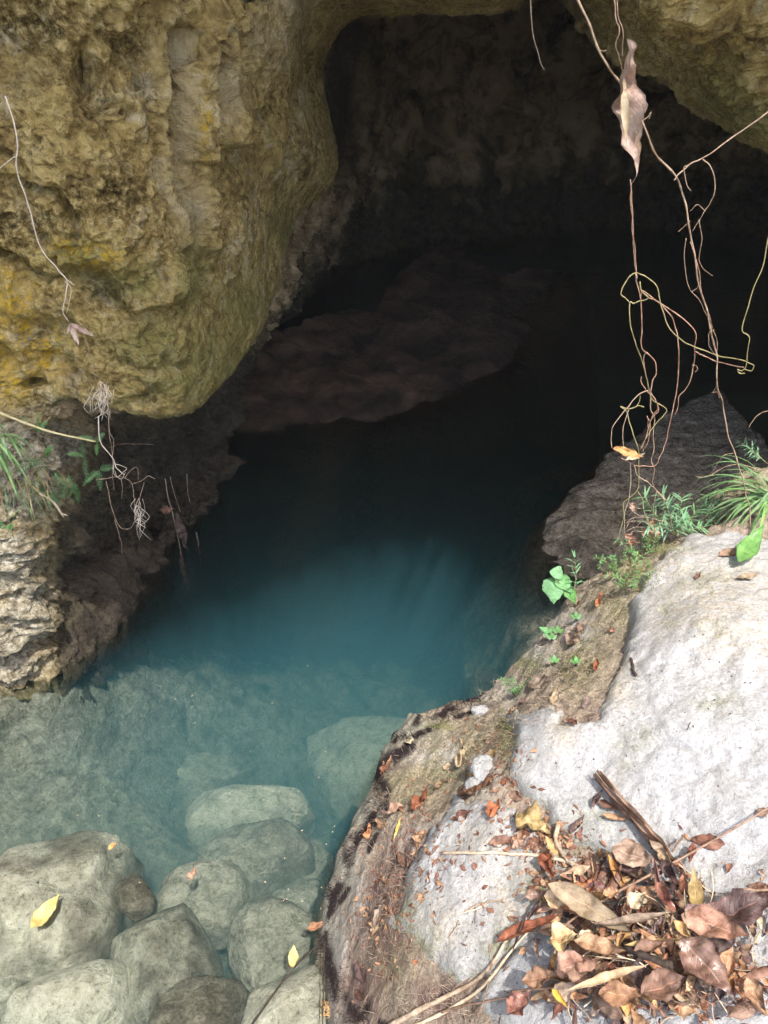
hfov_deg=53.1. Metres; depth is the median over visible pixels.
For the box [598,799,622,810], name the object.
dead leaf
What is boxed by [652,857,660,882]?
dead leaf
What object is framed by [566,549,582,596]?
shrub
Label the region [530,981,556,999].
dead leaf
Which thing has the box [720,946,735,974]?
dead leaf
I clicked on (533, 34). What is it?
root
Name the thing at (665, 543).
moss
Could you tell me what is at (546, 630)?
seedling
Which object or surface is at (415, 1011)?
twig
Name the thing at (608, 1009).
dead leaf
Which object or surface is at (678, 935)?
dead leaf
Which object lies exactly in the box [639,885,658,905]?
dead leaf
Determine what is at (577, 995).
dead leaf
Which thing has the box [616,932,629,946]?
dead leaf
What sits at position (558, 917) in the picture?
dead leaf
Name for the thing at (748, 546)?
green leaf
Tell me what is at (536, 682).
dead leaf
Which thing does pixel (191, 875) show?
floating leaf
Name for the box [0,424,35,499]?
grass clump
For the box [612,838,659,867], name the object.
dead leaf
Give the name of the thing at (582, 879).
dead leaf
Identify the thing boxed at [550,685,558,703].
dead leaf
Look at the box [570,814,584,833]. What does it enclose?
dead leaf
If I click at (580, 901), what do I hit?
dead leaf
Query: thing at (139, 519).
root bundle
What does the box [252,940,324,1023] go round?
twig
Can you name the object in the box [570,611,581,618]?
sprout
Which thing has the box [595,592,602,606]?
dead leaf
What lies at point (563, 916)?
twig
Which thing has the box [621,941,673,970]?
seed pod
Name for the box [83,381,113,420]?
root bundle
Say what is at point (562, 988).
dead leaf
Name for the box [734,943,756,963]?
dead leaf
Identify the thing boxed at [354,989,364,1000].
dead leaf
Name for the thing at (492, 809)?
dead leaf
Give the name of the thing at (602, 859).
dead leaf
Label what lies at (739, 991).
dead leaf
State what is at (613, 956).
dead leaf
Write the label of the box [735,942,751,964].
dead leaf
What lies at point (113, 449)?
vine
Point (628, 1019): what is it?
dead leaf
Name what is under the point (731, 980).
dead leaf
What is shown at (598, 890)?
dead leaf
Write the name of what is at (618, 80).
vine
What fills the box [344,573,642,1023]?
root fibres
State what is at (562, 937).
dead leaf
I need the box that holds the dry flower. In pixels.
[66,323,94,344]
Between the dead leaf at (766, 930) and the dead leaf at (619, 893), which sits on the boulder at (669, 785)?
the dead leaf at (766, 930)
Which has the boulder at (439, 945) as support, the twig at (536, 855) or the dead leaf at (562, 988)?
the twig at (536, 855)
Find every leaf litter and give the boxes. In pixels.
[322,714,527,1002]
[335,700,767,1023]
[391,584,751,1022]
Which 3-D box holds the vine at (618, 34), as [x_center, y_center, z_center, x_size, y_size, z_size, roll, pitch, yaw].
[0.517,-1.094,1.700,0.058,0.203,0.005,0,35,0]
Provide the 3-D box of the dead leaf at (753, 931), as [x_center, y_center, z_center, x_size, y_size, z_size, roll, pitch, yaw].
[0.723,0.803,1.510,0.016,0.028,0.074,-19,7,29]
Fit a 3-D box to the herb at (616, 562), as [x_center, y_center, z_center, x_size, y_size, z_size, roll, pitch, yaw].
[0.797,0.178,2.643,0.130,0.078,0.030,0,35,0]
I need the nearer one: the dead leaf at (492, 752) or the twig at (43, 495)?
the dead leaf at (492, 752)
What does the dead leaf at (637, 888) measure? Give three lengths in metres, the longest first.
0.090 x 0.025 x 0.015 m
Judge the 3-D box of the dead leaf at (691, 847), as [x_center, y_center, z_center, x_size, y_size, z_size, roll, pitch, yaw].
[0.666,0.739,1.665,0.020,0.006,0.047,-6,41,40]
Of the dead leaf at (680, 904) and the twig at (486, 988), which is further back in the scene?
the twig at (486, 988)
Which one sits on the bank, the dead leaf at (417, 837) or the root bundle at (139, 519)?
the dead leaf at (417, 837)
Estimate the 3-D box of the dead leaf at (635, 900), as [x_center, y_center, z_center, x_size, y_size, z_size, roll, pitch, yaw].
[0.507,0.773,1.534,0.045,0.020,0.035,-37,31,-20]
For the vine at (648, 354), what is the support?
attached to the cliff
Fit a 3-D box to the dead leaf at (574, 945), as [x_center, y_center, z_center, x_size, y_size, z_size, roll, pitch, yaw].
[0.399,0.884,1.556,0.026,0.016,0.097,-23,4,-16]
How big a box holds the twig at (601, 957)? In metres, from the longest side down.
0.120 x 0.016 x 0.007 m
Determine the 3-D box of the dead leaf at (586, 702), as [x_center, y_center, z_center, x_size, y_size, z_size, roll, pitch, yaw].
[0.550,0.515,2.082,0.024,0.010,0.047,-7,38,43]
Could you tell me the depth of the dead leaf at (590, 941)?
1.49 m
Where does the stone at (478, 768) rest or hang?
on the bank
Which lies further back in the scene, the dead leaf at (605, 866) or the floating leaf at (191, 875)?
the floating leaf at (191, 875)
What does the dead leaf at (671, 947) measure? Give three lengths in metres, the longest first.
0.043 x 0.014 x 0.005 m
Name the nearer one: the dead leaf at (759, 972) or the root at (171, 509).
the dead leaf at (759, 972)
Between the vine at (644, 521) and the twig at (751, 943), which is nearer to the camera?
the twig at (751, 943)
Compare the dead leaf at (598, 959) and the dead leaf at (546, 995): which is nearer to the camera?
the dead leaf at (598, 959)
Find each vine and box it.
[0,96,73,320]
[96,467,154,504]
[98,417,126,478]
[106,481,143,528]
[107,409,113,483]
[577,0,750,527]
[611,390,647,447]
[613,0,621,70]
[616,0,623,56]
[619,405,643,540]
[620,272,753,370]
[621,297,679,466]
[622,410,628,446]
[624,462,630,535]
[626,508,670,537]
[629,281,666,449]
[630,179,636,281]
[634,465,666,500]
[635,273,657,448]
[640,290,697,413]
[640,376,658,426]
[650,398,666,501]
[674,111,767,190]
[684,240,707,316]
[690,159,715,275]
[690,242,717,354]
[695,351,743,367]
[697,453,733,477]
[708,327,717,353]
[737,238,767,373]
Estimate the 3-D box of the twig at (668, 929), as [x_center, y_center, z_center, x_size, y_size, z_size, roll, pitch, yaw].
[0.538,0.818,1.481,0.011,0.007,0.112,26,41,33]
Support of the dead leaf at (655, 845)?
on the bark strip
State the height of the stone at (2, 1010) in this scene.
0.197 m
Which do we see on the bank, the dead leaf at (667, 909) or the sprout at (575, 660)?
the sprout at (575, 660)
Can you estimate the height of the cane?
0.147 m
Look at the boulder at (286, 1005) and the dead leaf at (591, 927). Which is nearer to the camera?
the dead leaf at (591, 927)
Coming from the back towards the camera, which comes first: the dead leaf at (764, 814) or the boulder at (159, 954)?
the boulder at (159, 954)
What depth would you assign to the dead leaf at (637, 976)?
1.42 m
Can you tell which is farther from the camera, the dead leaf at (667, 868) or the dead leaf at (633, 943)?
the dead leaf at (667, 868)
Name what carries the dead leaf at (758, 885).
on the boulder at (669, 785)
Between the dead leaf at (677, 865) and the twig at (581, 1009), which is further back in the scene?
the dead leaf at (677, 865)
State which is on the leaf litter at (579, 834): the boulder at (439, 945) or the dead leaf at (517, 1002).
the dead leaf at (517, 1002)
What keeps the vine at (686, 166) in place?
attached to the vine at (618, 80)
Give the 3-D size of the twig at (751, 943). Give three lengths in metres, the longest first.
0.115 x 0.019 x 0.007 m
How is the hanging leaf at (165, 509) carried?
hanging from the root at (171, 509)
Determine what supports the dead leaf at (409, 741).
on the bank
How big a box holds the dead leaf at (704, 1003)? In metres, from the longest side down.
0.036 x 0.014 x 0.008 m
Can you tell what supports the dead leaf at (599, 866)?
on the leaf litter at (579, 834)
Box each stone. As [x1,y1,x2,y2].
[0,1005,6,1023]
[113,873,154,921]
[177,752,256,805]
[271,878,326,921]
[295,837,334,883]
[465,776,481,793]
[470,754,492,781]
[471,705,487,716]
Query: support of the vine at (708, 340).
attached to the vine at (618, 80)
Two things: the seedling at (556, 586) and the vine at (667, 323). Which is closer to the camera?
the vine at (667, 323)
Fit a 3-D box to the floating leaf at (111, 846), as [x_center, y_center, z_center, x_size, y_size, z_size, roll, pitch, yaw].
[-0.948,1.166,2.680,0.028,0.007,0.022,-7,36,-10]
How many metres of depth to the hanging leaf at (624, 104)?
1.78 m
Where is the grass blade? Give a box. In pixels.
[696,464,761,476]
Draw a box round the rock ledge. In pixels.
[227,244,599,668]
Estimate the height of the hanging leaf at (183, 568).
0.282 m
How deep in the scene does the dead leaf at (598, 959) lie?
1.52 m
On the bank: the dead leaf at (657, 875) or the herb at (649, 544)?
the herb at (649, 544)
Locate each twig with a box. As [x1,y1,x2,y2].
[38,492,67,515]
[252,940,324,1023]
[322,947,324,1023]
[388,941,506,1023]
[409,898,486,926]
[415,932,528,1023]
[441,850,578,865]
[441,994,511,1013]
[464,900,505,911]
[477,953,492,1017]
[510,984,634,992]
[544,903,580,930]
[553,823,572,865]
[564,807,767,925]
[570,996,593,1023]
[583,955,625,960]
[614,877,639,935]
[617,956,651,971]
[629,657,637,676]
[645,895,673,920]
[650,914,673,953]
[660,899,665,937]
[660,1014,678,1023]
[671,835,683,851]
[677,863,711,892]
[683,984,712,1004]
[710,870,713,901]
[711,987,728,1013]
[736,888,767,891]
[746,926,753,961]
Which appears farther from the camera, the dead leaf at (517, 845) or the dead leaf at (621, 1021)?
the dead leaf at (517, 845)
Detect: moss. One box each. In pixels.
[314,693,495,1023]
[391,540,693,826]
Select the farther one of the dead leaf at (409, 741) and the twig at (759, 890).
the dead leaf at (409, 741)
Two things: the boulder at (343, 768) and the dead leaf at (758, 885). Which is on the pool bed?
the boulder at (343, 768)
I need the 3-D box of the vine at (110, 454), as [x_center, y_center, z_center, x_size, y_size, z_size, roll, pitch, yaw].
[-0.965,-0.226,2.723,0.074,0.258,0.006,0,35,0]
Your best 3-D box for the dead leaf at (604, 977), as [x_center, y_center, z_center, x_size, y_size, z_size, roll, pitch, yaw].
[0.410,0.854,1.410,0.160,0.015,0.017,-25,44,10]
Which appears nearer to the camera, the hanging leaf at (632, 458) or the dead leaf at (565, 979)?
the dead leaf at (565, 979)
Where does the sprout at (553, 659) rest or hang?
on the bank
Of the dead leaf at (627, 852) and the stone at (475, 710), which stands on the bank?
the stone at (475, 710)
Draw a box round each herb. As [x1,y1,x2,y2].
[497,677,530,695]
[592,554,619,576]
[598,554,628,571]
[606,571,633,590]
[614,537,649,565]
[628,547,652,571]
[629,570,654,591]
[643,535,660,556]
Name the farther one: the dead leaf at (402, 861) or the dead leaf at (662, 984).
the dead leaf at (402, 861)
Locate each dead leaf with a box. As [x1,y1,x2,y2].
[354,962,364,983]
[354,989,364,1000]
[362,823,371,839]
[368,917,379,934]
[373,899,385,925]
[375,818,383,829]
[379,755,391,774]
[382,800,406,814]
[393,817,400,838]
[397,852,406,868]
[406,735,414,743]
[411,786,427,810]
[411,830,426,846]
[434,777,444,788]
[443,762,450,769]
[451,809,472,820]
[454,738,464,767]
[458,775,491,795]
[485,798,500,817]
[486,749,496,756]
[488,835,515,846]
[496,913,557,942]
[506,990,530,1015]
[508,706,516,714]
[509,790,522,800]
[512,800,550,833]
[512,839,524,849]
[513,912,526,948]
[522,965,557,988]
[524,889,543,900]
[527,899,539,920]
[528,675,549,687]
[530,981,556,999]
[533,942,539,959]
[535,923,578,936]
[536,906,552,912]
[538,851,554,878]
[538,990,552,1002]
[544,889,564,908]
[545,836,558,856]
[547,920,578,951]
[548,881,630,931]
[548,962,554,982]
[548,982,575,1003]
[549,950,555,967]
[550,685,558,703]
[550,907,563,922]
[551,966,568,982]
[551,1002,566,1019]
[552,989,567,1007]
[556,950,595,978]
[560,871,589,880]
[560,904,577,914]
[562,910,568,917]
[563,874,579,882]
[564,865,589,881]
[565,622,584,645]
[565,718,576,724]
[567,963,648,990]
[567,966,596,991]
[569,882,586,887]
[569,938,592,958]
[569,990,587,999]
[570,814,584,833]
[570,914,584,925]
[572,1004,577,1023]
[573,869,582,882]
[574,932,625,954]
[577,929,593,947]
[580,875,586,882]
[581,919,590,928]
[582,696,589,708]
[585,852,597,880]
[585,872,595,891]
[586,880,606,891]
[587,862,612,878]
[587,1007,599,1018]
[589,855,609,880]
[589,921,595,931]
[590,887,602,894]
[591,984,602,1009]
[591,994,622,1020]
[592,789,602,806]
[592,955,605,962]
[593,659,598,670]
[593,892,603,899]
[594,912,672,924]
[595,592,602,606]
[595,954,608,984]
[596,1010,607,1018]
[597,870,608,879]
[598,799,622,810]
[598,924,606,936]
[598,978,640,1006]
[599,856,606,863]
[600,869,607,883]
[601,853,644,873]
[603,813,627,819]
[603,864,621,898]
[603,885,618,898]
[605,851,627,892]
[605,961,627,970]
[606,931,639,940]
[607,954,623,961]
[611,908,621,916]
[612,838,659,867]
[614,883,622,899]
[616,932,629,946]
[616,967,649,1001]
[616,1008,634,1023]
[618,902,628,915]
[619,957,633,981]
[620,1003,630,1016]
[622,877,630,885]
[622,932,640,935]
[622,1010,631,1023]
[623,924,636,949]
[625,938,679,945]
[626,870,652,883]
[626,880,634,905]
[627,892,644,908]
[629,923,641,935]
[630,957,650,989]
[631,1009,646,1023]
[633,938,670,952]
[635,884,645,912]
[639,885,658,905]
[639,928,663,955]
[641,966,687,1001]
[643,895,657,903]
[644,960,661,969]
[647,916,663,933]
[647,996,657,1009]
[648,912,654,930]
[649,840,671,858]
[650,864,662,877]
[651,953,663,958]
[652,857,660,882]
[654,932,671,937]
[655,881,675,912]
[657,848,670,861]
[660,859,678,884]
[661,880,670,888]
[661,938,673,946]
[661,996,673,1011]
[662,947,674,961]
[665,905,677,920]
[666,918,679,944]
[666,947,679,956]
[667,933,673,952]
[668,881,678,892]
[671,899,684,914]
[671,996,698,1016]
[672,934,684,937]
[672,997,691,1005]
[674,858,683,867]
[674,920,690,936]
[674,993,681,1011]
[674,994,700,1008]
[675,890,689,901]
[675,900,690,909]
[679,874,688,896]
[679,935,732,994]
[681,903,749,939]
[683,970,694,975]
[684,885,690,933]
[684,975,695,993]
[684,975,706,1013]
[685,896,725,936]
[687,843,696,862]
[688,865,704,903]
[690,833,724,849]
[696,976,715,988]
[700,993,708,1010]
[708,937,738,952]
[711,978,728,1002]
[717,888,767,925]
[718,548,736,555]
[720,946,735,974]
[725,972,735,994]
[726,938,735,944]
[726,1000,764,1020]
[732,980,742,998]
[732,997,746,1003]
[733,969,744,983]
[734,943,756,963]
[734,966,742,992]
[734,978,765,1015]
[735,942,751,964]
[737,573,757,578]
[743,965,767,978]
[743,977,765,1010]
[748,882,767,893]
[749,922,756,936]
[753,927,761,942]
[756,807,767,816]
[757,917,762,932]
[758,981,767,993]
[761,977,767,985]
[762,922,767,936]
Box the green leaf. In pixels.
[736,524,764,561]
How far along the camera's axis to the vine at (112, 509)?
2.91 m
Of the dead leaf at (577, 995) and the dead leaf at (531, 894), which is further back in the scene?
the dead leaf at (531, 894)
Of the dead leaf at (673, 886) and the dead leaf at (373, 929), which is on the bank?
the dead leaf at (373, 929)
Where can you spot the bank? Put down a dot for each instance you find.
(423, 971)
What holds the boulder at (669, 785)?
on the bank
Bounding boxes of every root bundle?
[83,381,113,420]
[131,498,150,539]
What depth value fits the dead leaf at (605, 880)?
1.69 m
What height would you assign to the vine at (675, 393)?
0.538 m
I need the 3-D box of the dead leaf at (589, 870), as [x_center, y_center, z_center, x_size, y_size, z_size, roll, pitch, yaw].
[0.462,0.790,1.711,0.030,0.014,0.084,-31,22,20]
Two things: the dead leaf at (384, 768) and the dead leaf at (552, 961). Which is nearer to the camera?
the dead leaf at (552, 961)
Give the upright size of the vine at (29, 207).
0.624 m
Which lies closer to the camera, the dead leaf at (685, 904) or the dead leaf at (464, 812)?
the dead leaf at (685, 904)
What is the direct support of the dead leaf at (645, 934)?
on the dead leaf at (657, 955)
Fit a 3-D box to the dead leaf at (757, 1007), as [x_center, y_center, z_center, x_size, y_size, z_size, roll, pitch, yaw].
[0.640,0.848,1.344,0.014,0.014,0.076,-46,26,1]
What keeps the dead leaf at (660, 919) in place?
on the leaf litter at (579, 834)
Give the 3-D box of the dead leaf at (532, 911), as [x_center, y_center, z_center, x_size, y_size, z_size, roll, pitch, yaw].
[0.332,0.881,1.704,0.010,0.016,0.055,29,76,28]
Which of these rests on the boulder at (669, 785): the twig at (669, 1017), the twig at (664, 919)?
the twig at (669, 1017)
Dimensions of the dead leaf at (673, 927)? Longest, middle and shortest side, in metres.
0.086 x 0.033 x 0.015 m
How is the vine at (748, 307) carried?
attached to the cliff
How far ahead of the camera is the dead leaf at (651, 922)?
1.53 m
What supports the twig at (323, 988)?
on the bank
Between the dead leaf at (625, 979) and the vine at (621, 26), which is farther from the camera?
the vine at (621, 26)
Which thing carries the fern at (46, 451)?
attached to the cliff
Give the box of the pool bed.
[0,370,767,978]
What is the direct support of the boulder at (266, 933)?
on the pool bed
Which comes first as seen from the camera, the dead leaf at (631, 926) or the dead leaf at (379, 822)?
the dead leaf at (631, 926)
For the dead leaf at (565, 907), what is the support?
on the leaf litter at (579, 834)
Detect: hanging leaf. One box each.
[160,505,173,513]
[175,512,187,550]
[179,550,187,589]
[611,39,647,182]
[613,446,642,457]
[625,533,637,545]
[626,453,644,459]
[629,502,637,511]
[641,519,659,543]
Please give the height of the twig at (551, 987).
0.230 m
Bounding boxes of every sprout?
[545,632,556,639]
[548,655,559,662]
[552,625,563,633]
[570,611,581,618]
[570,656,581,663]
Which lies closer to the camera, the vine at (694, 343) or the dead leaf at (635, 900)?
the dead leaf at (635, 900)
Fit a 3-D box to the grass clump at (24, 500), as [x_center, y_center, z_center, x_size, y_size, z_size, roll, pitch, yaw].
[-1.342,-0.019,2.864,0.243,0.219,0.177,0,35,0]
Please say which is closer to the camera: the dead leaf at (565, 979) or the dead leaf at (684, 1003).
the dead leaf at (684, 1003)
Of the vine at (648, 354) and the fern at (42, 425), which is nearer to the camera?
the vine at (648, 354)
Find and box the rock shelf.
[447,392,767,699]
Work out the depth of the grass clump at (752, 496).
2.58 m
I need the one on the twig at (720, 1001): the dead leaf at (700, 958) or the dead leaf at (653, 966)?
the dead leaf at (700, 958)
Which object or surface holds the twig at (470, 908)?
on the boulder at (439, 945)
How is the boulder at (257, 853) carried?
on the pool bed
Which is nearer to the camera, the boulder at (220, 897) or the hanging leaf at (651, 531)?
the hanging leaf at (651, 531)
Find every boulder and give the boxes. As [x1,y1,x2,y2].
[0,830,144,1008]
[1,959,134,1023]
[110,903,223,1023]
[147,975,250,1023]
[151,859,255,951]
[184,784,315,853]
[198,818,315,896]
[227,895,314,998]
[241,964,325,1023]
[307,716,405,819]
[387,793,599,983]
[474,531,767,1023]
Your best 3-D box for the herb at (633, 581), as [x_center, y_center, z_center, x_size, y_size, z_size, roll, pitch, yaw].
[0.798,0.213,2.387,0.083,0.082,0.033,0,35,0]
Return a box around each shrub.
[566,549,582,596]
[631,485,715,541]
[695,488,728,525]
[735,438,767,463]
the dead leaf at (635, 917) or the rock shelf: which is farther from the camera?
the rock shelf
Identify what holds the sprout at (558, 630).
on the bank
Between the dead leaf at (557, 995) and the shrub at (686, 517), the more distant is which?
the shrub at (686, 517)
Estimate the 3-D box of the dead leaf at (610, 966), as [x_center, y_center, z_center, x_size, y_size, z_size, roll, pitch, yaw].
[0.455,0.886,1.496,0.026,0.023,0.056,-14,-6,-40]
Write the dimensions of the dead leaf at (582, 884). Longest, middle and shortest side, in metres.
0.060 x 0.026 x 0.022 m
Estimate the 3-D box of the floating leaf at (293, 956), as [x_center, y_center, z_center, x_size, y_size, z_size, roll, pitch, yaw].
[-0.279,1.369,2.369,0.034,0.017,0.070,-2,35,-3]
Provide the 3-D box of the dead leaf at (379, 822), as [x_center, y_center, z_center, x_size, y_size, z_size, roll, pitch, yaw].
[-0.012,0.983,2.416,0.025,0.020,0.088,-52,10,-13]
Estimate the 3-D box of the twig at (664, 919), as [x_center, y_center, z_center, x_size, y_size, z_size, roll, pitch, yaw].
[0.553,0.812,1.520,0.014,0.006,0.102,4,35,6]
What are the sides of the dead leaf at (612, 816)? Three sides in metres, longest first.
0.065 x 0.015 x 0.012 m
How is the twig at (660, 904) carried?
on the leaf litter at (579, 834)
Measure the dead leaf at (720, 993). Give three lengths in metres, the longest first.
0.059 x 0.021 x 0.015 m
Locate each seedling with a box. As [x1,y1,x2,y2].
[539,626,553,634]
[542,566,576,604]
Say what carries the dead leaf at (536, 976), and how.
on the dead leaf at (565, 979)
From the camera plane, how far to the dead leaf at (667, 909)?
1.54 m
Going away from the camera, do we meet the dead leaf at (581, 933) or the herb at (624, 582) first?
the dead leaf at (581, 933)
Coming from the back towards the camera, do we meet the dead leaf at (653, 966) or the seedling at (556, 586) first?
the seedling at (556, 586)
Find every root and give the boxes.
[165,479,187,584]
[530,0,544,70]
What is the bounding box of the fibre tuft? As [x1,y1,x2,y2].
[320,1000,330,1018]
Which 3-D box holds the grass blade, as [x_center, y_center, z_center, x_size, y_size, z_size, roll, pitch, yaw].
[1.192,-0.142,2.647,0.220,0.054,0.005,0,35,0]
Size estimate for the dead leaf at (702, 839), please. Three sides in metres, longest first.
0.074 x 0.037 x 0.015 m
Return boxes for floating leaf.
[30,893,59,928]
[108,842,116,849]
[186,866,195,880]
[288,945,298,966]
[307,921,322,930]
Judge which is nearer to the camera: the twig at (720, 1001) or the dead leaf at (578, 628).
the twig at (720, 1001)
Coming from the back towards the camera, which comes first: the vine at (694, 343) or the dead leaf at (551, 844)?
the vine at (694, 343)
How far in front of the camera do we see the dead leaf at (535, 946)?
1.63 m
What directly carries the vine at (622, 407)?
hanging from the vine at (675, 393)
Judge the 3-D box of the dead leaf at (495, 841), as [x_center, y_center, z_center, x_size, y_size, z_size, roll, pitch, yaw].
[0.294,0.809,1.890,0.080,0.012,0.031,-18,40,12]
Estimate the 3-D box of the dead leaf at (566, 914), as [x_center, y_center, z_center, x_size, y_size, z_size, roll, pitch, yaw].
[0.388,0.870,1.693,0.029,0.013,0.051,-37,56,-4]
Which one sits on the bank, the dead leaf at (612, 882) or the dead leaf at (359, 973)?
the dead leaf at (359, 973)
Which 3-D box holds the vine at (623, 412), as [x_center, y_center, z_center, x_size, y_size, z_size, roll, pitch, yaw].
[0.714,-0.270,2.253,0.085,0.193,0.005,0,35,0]
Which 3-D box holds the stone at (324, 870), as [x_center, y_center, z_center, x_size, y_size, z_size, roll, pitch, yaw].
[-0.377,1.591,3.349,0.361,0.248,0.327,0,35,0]
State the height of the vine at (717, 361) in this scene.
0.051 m
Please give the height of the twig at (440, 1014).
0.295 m
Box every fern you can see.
[0,522,13,529]
[15,446,52,489]
[22,412,47,432]
[25,479,43,505]
[48,472,65,505]
[60,475,76,496]
[67,483,79,501]
[68,443,88,476]
[79,433,104,453]
[82,464,111,490]
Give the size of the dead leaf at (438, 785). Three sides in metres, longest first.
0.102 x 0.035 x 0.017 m
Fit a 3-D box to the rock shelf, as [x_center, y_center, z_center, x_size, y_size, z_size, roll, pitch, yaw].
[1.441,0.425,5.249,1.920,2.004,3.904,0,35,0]
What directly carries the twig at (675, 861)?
on the boulder at (669, 785)
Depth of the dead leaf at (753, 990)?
1.32 m
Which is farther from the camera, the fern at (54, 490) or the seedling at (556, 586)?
the fern at (54, 490)
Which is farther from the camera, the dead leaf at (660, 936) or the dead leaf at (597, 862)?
the dead leaf at (597, 862)
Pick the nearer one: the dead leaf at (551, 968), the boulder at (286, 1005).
the dead leaf at (551, 968)
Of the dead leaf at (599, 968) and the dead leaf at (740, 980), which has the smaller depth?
the dead leaf at (740, 980)
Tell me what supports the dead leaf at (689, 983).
on the dead leaf at (686, 972)
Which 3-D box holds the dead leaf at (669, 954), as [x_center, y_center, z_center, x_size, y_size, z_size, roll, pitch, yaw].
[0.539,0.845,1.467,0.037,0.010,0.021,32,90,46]
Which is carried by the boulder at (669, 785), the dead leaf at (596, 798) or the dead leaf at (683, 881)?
the dead leaf at (596, 798)
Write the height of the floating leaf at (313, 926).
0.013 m
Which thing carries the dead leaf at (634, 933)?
on the dead leaf at (619, 941)
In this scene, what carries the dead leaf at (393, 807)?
on the bank
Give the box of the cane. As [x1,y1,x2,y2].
[0,412,95,441]
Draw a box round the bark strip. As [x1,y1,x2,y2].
[593,769,674,861]
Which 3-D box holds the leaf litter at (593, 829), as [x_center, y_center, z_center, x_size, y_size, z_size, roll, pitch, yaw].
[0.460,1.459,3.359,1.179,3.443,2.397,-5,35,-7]
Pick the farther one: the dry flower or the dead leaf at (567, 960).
the dry flower
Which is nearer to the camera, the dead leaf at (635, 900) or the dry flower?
the dead leaf at (635, 900)
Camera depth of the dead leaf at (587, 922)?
1.63 m
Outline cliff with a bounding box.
[0,0,767,703]
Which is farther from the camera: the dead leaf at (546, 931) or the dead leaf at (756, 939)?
the dead leaf at (546, 931)
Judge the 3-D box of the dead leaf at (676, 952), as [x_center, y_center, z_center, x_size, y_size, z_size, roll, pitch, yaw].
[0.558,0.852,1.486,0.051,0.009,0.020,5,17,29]
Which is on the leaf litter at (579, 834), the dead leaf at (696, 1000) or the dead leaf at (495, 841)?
the dead leaf at (696, 1000)
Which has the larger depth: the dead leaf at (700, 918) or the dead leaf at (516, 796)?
the dead leaf at (516, 796)
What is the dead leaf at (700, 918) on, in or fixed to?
on the twig
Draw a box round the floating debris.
[77,650,334,908]
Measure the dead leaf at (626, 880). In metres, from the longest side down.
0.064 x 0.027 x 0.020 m
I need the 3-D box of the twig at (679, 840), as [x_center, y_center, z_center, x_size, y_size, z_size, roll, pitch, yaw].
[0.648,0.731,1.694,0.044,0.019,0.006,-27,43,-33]
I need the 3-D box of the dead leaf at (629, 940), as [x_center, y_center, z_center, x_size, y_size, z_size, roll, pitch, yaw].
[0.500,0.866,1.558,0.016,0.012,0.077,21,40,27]
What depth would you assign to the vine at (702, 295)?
2.08 m
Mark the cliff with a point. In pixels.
(218, 192)
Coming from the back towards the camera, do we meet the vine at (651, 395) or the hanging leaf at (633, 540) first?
the hanging leaf at (633, 540)
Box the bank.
[310,513,767,1023]
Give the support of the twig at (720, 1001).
on the leaf litter at (579, 834)
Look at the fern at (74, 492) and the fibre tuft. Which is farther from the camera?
the fern at (74, 492)
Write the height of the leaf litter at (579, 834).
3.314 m
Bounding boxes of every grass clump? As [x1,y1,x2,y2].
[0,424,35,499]
[0,466,72,522]
[0,480,55,537]
[693,455,767,533]
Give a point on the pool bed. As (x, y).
(120, 750)
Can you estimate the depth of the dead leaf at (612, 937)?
1.51 m
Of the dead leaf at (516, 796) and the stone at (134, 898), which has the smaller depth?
the dead leaf at (516, 796)
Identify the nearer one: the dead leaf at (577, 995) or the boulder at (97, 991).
the dead leaf at (577, 995)
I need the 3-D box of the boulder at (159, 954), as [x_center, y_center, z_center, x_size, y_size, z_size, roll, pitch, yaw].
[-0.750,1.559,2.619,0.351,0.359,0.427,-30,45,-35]
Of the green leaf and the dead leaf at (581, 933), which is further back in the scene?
the green leaf
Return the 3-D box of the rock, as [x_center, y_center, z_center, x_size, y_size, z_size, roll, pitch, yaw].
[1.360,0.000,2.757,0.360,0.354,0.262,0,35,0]
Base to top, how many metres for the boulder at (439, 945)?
0.964 m
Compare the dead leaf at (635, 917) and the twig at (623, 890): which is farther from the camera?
the twig at (623, 890)
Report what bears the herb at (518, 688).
on the bank
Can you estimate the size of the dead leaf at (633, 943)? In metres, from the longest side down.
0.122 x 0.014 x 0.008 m
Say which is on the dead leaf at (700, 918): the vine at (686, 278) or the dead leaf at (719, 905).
the dead leaf at (719, 905)
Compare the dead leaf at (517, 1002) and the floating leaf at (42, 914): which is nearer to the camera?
the dead leaf at (517, 1002)
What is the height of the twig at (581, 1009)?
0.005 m
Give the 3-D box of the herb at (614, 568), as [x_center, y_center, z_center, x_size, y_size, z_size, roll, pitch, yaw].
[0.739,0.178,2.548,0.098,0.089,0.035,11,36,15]
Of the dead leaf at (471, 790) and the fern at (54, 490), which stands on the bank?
the dead leaf at (471, 790)
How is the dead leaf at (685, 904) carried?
on the dead leaf at (719, 905)
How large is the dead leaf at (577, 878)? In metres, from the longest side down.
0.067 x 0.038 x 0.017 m
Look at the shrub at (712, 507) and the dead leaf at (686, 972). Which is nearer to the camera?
the dead leaf at (686, 972)
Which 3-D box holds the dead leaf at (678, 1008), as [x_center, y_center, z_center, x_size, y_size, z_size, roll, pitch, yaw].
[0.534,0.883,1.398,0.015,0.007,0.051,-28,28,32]
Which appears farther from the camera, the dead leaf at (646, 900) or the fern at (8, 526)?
the fern at (8, 526)
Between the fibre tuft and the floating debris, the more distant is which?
the floating debris
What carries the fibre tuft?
on the bank

